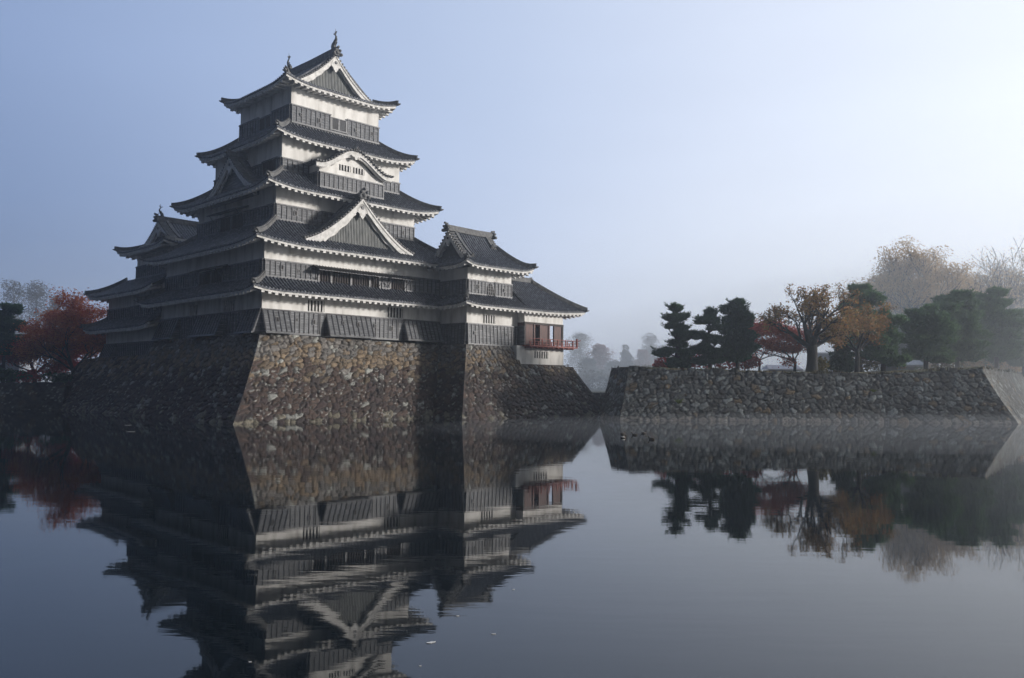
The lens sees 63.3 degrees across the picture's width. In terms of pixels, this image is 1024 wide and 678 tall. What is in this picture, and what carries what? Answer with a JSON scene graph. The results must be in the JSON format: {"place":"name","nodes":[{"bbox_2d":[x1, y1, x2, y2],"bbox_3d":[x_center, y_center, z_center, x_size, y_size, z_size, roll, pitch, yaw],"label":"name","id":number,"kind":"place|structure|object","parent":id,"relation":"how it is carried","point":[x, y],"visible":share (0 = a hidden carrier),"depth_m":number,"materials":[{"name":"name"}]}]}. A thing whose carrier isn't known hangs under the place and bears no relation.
{"place":"outdoors","nodes":[
{"label":"outdoors","id":0,"kind":"place"},
{"bbox_2d":[0,359,36,382],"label":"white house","id":1,"kind":"structure","parent":0,"point":[13,367],"depth_m":109.95,"materials":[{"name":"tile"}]},
{"bbox_2d":[63,386,72,399],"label":"ground","id":2,"kind":"structure","parent":0,"point":[67,390],"depth_m":90.71,"materials":[{"name":"grey"}]},
{"bbox_2d":[0,302,28,382],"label":"pine tree","id":3,"kind":"object","parent":2,"relation":"on","point":[7,321],"visible":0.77,"depth_m":97.39,"materials":[{"name":"green plant"}]},
{"bbox_2d":[0,367,32,382],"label":"bush","id":4,"kind":"object","parent":2,"relation":"on","point":[8,375],"visible":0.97,"depth_m":92.32,"materials":[{"name":"green plant"}]},
{"bbox_2d":[14,368,46,382],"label":"bush","id":5,"kind":"object","parent":2,"relation":"on","point":[38,378],"visible":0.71,"depth_m":93.41,"materials":[{"name":"green plant"}]},
{"bbox_2d":[0,335,86,382],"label":"maple tree","id":6,"kind":"object","parent":2,"relation":"on","point":[57,368],"visible":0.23,"depth_m":99.74,"materials":[{"name":"red plant"}]},
{"bbox_2d":[1,287,108,381],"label":"maple tree","id":7,"kind":"object","parent":2,"relation":"on","point":[65,324],"visible":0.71,"depth_m":95.31,"materials":[{"name":"red plant"}]},
{"bbox_2d":[40,371,73,383],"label":"bush","id":8,"kind":"object","parent":2,"relation":"on","point":[61,377],"visible":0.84,"depth_m":92.84,"materials":[{"name":"green plant"}]},
{"bbox_2d":[57,335,99,358],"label":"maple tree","id":9,"kind":"object","parent":2,"relation":"on","point":[74,350],"visible":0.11,"depth_m":100.60,"materials":[{"name":"red plant"}]},
{"bbox_2d":[37,380,605,392],"bbox_3d":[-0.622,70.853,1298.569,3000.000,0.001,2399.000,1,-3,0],"label":"ground","id":10,"kind":"structure","parent":0,"point":[596,390],"depth_m":151.43,"materials":[{"name":"grey plant"}]},
{"bbox_2d":[0,278,30,333],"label":"tree","id":11,"kind":"object","parent":10,"relation":"on","point":[13,299],"visible":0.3,"depth_m":250.42,"materials":[{"name":"grey plant"}]},
{"bbox_2d":[17,279,55,333],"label":"tree","id":12,"kind":"object","parent":10,"relation":"on","point":[35,295],"visible":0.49,"depth_m":262.35,"materials":[{"name":"grey plant"}]},
{"bbox_2d":[42,292,66,363],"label":"tree","id":13,"kind":"object","parent":10,"relation":"on","point":[53,305],"visible":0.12,"depth_m":269.82,"materials":[{"name":"red plant"}]},
{"bbox_2d":[38,363,804,389],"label":"undergrowth","id":14,"kind":"object","parent":10,"relation":"on","point":[587,379],"visible":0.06,"depth_m":180.88,"materials":[{"name":"green plant"}]},
{"bbox_2d":[563,330,591,373],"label":"tree","id":15,"kind":"object","parent":10,"relation":"on","point":[580,351],"visible":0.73,"depth_m":339.50,"materials":[{"name":"grey plant"}]},
{"bbox_2d":[577,356,600,384],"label":"tree","id":16,"kind":"object","parent":10,"relation":"on","point":[589,363],"visible":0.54,"depth_m":233.97,"materials":[{"name":"grey plant"}]},
{"bbox_2d":[586,343,614,386],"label":"tree","id":17,"kind":"object","parent":10,"relation":"on","point":[598,351],"visible":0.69,"depth_m":259.15,"materials":[{"name":"grey plant"}]},
{"bbox_2d":[596,360,620,387],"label":"tree","id":18,"kind":"object","parent":10,"relation":"on","point":[613,364],"visible":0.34,"depth_m":238.94,"materials":[{"name":"grey plant"}]},
{"bbox_2d":[618,344,634,366],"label":"tree","id":19,"kind":"object","parent":10,"relation":"on","point":[626,358],"visible":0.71,"depth_m":260.73,"materials":[{"name":"grey plant"}]},
{"bbox_2d":[631,349,653,367],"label":"tree","id":20,"kind":"object","parent":10,"relation":"on","point":[644,359],"visible":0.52,"depth_m":254.12,"materials":[{"name":"grey plant"}]},
{"bbox_2d":[640,332,659,366],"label":"tree","id":21,"kind":"object","parent":10,"relation":"on","point":[650,342],"visible":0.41,"depth_m":329.71,"materials":[{"name":"grey plant"}]},
{"bbox_2d":[650,344,674,360],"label":"tree","id":22,"kind":"object","parent":10,"relation":"on","point":[654,357],"visible":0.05,"depth_m":264.64,"materials":[{"name":"plant"}]},
{"bbox_2d":[957,235,1023,308],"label":"bare tree","id":23,"kind":"object","parent":10,"relation":"on","point":[1004,268],"visible":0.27,"depth_m":140.06,"materials":[{"name":"grey plant"}]},
{"bbox_2d":[0,409,1023,677],"bbox_3d":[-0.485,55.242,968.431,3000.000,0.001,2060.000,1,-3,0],"label":"moat water","id":24,"kind":"structure","parent":0,"point":[140,547],"depth_m":16.20,"materials":[{"name":"black liquid"}]},
{"bbox_2d":[0,382,64,409],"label":"bank wall","id":25,"kind":"structure","parent":24,"relation":"in","point":[37,395],"depth_m":89.61,"materials":[{"name":"stone"}]},
{"bbox_2d":[59,333,601,423],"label":"stone base","id":26,"kind":"object","parent":24,"relation":"in","point":[257,378],"visible":0.9,"depth_m":75.00,"materials":[{"name":"grey stone"}]},
{"bbox_2d":[79,204,198,357],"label":"keep","id":27,"kind":"structure","parent":26,"relation":"on","point":[127,325],"depth_m":88.67,"materials":[{"name":"white paint"}]},
{"bbox_2d":[133,29,449,342],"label":"castle keep","id":28,"kind":"structure","parent":26,"relation":"on","point":[307,212],"depth_m":76.89,"materials":[{"name":"white paint"}]},
{"bbox_2d":[427,222,538,346],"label":"corner turret","id":29,"kind":"object","parent":26,"relation":"on","point":[478,270],"visible":0.9,"depth_m":81.66,"materials":[{"name":"white paint"}]},
{"bbox_2d":[511,277,588,366],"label":"moon viewing pavilion","id":30,"kind":"structure","parent":26,"relation":"on","point":[548,308],"depth_m":86.53,"materials":[{"name":"white paint"}]},
{"bbox_2d":[593,392,604,403],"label":"retaining wall","id":31,"kind":"structure","parent":24,"relation":"in","point":[599,396],"depth_m":102.77,"materials":[{"name":"stone"}]},
{"bbox_2d":[598,366,1023,423],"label":"moat wall","id":32,"kind":"structure","parent":24,"relation":"in","point":[942,395],"depth_m":76.12,"materials":[{"name":"stone"}]},
{"bbox_2d":[0,0,1023,384],"label":"sky","id":33,"kind":"structure","parent":0,"point":[645,155],"materials":[{"name":"blue"}]},
{"bbox_2d":[619,367,978,374],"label":"terrace ground","id":34,"kind":"structure","parent":0,"point":[917,370],"depth_m":78.24,"materials":[{"name":"green plant"}]},
{"bbox_2d":[652,357,667,367],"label":"bush","id":35,"kind":"object","parent":34,"relation":"on","point":[658,362],"visible":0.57,"depth_m":84.55,"materials":[{"name":"red plant"}]},
{"bbox_2d":[650,301,697,368],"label":"pine tree","id":36,"kind":"object","parent":34,"relation":"on","point":[682,333],"visible":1,"depth_m":81.57,"materials":[{"name":"green plant"}]},
{"bbox_2d":[680,354,707,368],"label":"bush","id":37,"kind":"object","parent":34,"relation":"on","point":[694,366],"visible":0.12,"depth_m":84.82,"materials":[{"name":"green plant"}]},
{"bbox_2d":[688,306,732,368],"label":"pine tree","id":38,"kind":"object","parent":34,"relation":"on","point":[710,352],"visible":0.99,"depth_m":81.33,"materials":[{"name":"green plant"}]},
{"bbox_2d":[697,361,734,369],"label":"bush","id":39,"kind":"object","parent":34,"relation":"on","point":[729,365],"visible":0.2,"depth_m":85.23,"materials":[{"name":"red plant"}]},
{"bbox_2d":[717,297,761,369],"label":"pine tree","id":40,"kind":"object","parent":34,"relation":"on","point":[740,317],"visible":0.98,"depth_m":82.42,"materials":[{"name":"green plant"}]},
{"bbox_2d":[731,357,762,370],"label":"bush","id":41,"kind":"object","parent":34,"relation":"on","point":[747,365],"visible":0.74,"depth_m":85.90,"materials":[{"name":"red plant"}]},
{"bbox_2d":[753,319,806,371],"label":"maple tree","id":42,"kind":"object","parent":34,"relation":"on","point":[796,349],"visible":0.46,"depth_m":87.26,"materials":[{"name":"red plant"}]},
{"bbox_2d":[761,365,802,371],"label":"tent","id":43,"kind":"object","parent":34,"relation":"on","point":[775,368],"visible":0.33,"depth_m":91.05,"materials":[{"name":"white fabric"}]},
{"bbox_2d":[749,317,817,371],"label":"maple tree","id":44,"kind":"object","parent":34,"relation":"on","point":[768,341],"visible":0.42,"depth_m":86.69,"materials":[{"name":"red plant"}]},
{"bbox_2d":[594,365,1021,392],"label":"grass","id":45,"kind":"structure","parent":34,"relation":"on","point":[828,371],"depth_m":77.55,"materials":[{"name":"green plant"}]},
{"bbox_2d":[755,282,862,371],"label":"oak tree","id":46,"kind":"object","parent":34,"relation":"on","point":[815,300],"visible":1,"depth_m":79.86,"materials":[{"name":"brown plant"}]},
{"bbox_2d":[818,356,829,370],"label":"bush","id":47,"kind":"object","parent":34,"relation":"on","point":[822,363],"visible":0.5,"depth_m":83.64,"materials":[{"name":"green plant"}]},
{"bbox_2d":[818,353,829,361],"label":"shed","id":48,"kind":"structure","parent":34,"relation":"on","point":[826,355],"depth_m":110.55,"materials":[{"name":"white fabric"}]},
{"bbox_2d":[826,337,860,372],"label":"pine tree","id":49,"kind":"object","parent":34,"relation":"on","point":[840,359],"visible":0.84,"depth_m":85.38,"materials":[{"name":"green plant"}]},
{"bbox_2d":[807,299,896,371],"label":"oak tree","id":50,"kind":"object","parent":34,"relation":"on","point":[862,323],"visible":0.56,"depth_m":83.85,"materials":[{"name":"orange plant"}]},
{"bbox_2d":[834,282,887,371],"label":"pine tree","id":51,"kind":"object","parent":34,"relation":"on","point":[872,296],"visible":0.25,"depth_m":91.11,"materials":[{"name":"green plant"}]},
{"bbox_2d":[852,350,880,371],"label":"bush","id":52,"kind":"object","parent":34,"relation":"on","point":[867,364],"visible":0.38,"depth_m":89.40,"materials":[{"name":"green plant"}]},
{"bbox_2d":[828,273,919,317],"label":"bare tree","id":53,"kind":"object","parent":34,"relation":"on","point":[895,304],"visible":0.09,"depth_m":139.76,"materials":[{"name":"brown plant"}]},
{"bbox_2d":[859,306,914,371],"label":"pine tree","id":54,"kind":"object","parent":34,"relation":"on","point":[885,354],"visible":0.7,"depth_m":85.33,"materials":[{"name":"green plant"}]},
{"bbox_2d":[879,360,922,372],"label":"tent","id":55,"kind":"object","parent":34,"relation":"on","point":[912,365],"visible":0.39,"depth_m":93.59,"materials":[{"name":"white fabric"}]},
{"bbox_2d":[892,324,922,369],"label":"pine tree","id":56,"kind":"object","parent":34,"relation":"on","point":[901,345],"visible":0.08,"depth_m":106.75,"materials":[{"name":"green plant"}]},
{"bbox_2d":[856,235,983,314],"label":"bare tree","id":57,"kind":"object","parent":34,"relation":"on","point":[895,276],"visible":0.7,"depth_m":128.41,"materials":[{"name":"brown plant"}]},
{"bbox_2d":[899,303,959,371],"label":"pine tree","id":58,"kind":"object","parent":34,"relation":"on","point":[929,329],"visible":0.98,"depth_m":86.99,"materials":[{"name":"green plant"}]},
{"bbox_2d":[929,356,964,368],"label":"bush","id":59,"kind":"object","parent":34,"relation":"on","point":[934,365],"visible":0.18,"depth_m":99.44,"materials":[{"name":"green plant"}]},
{"bbox_2d":[901,250,1023,308],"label":"bare tree","id":60,"kind":"object","parent":34,"relation":"on","point":[982,289],"visible":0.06,"depth_m":135.77,"materials":[{"name":"brown plant"}]},
{"bbox_2d":[930,288,995,367],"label":"pine tree","id":61,"kind":"object","parent":34,"relation":"on","point":[961,306],"visible":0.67,"depth_m":90.91,"materials":[{"name":"green plant"}]},
{"bbox_2d":[950,358,986,367],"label":"bush","id":62,"kind":"object","parent":34,"relation":"on","point":[974,364],"visible":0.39,"depth_m":103.15,"materials":[{"name":"beige plant"}]},
{"bbox_2d":[932,251,1023,308],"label":"bare tree","id":63,"kind":"object","parent":34,"relation":"on","point":[1018,291],"visible":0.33,"depth_m":131.10,"materials":[{"name":"grey plant"}]},
{"bbox_2d":[965,324,1002,367],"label":"pine tree","id":64,"kind":"object","parent":34,"relation":"on","point":[988,361],"visible":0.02,"depth_m":108.49,"materials":[{"name":"green plant"}]},
{"bbox_2d":[973,286,1023,368],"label":"pine tree","id":65,"kind":"object","parent":34,"relation":"on","point":[1000,321],"visible":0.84,"depth_m":96.13,"materials":[{"name":"green plant"}]},
{"bbox_2d":[986,362,1021,372],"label":"bush","id":66,"kind":"object","parent":34,"relation":"on","point":[1015,368],"visible":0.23,"depth_m":107.71,"materials":[{"name":"beige plant"}]},
{"bbox_2d":[1001,362,1021,372],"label":"bush","id":67,"kind":"object","parent":34,"relation":"on","point":[1009,368],"visible":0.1,"depth_m":123.56,"materials":[{"name":"beige plant"}]},
{"bbox_2d":[1003,307,1023,376],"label":"pine tree","id":68,"kind":"object","parent":34,"relation":"on","point":[1018,362],"visible":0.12,"depth_m":103.67,"materials":[{"name":"green plant"}]}
]}

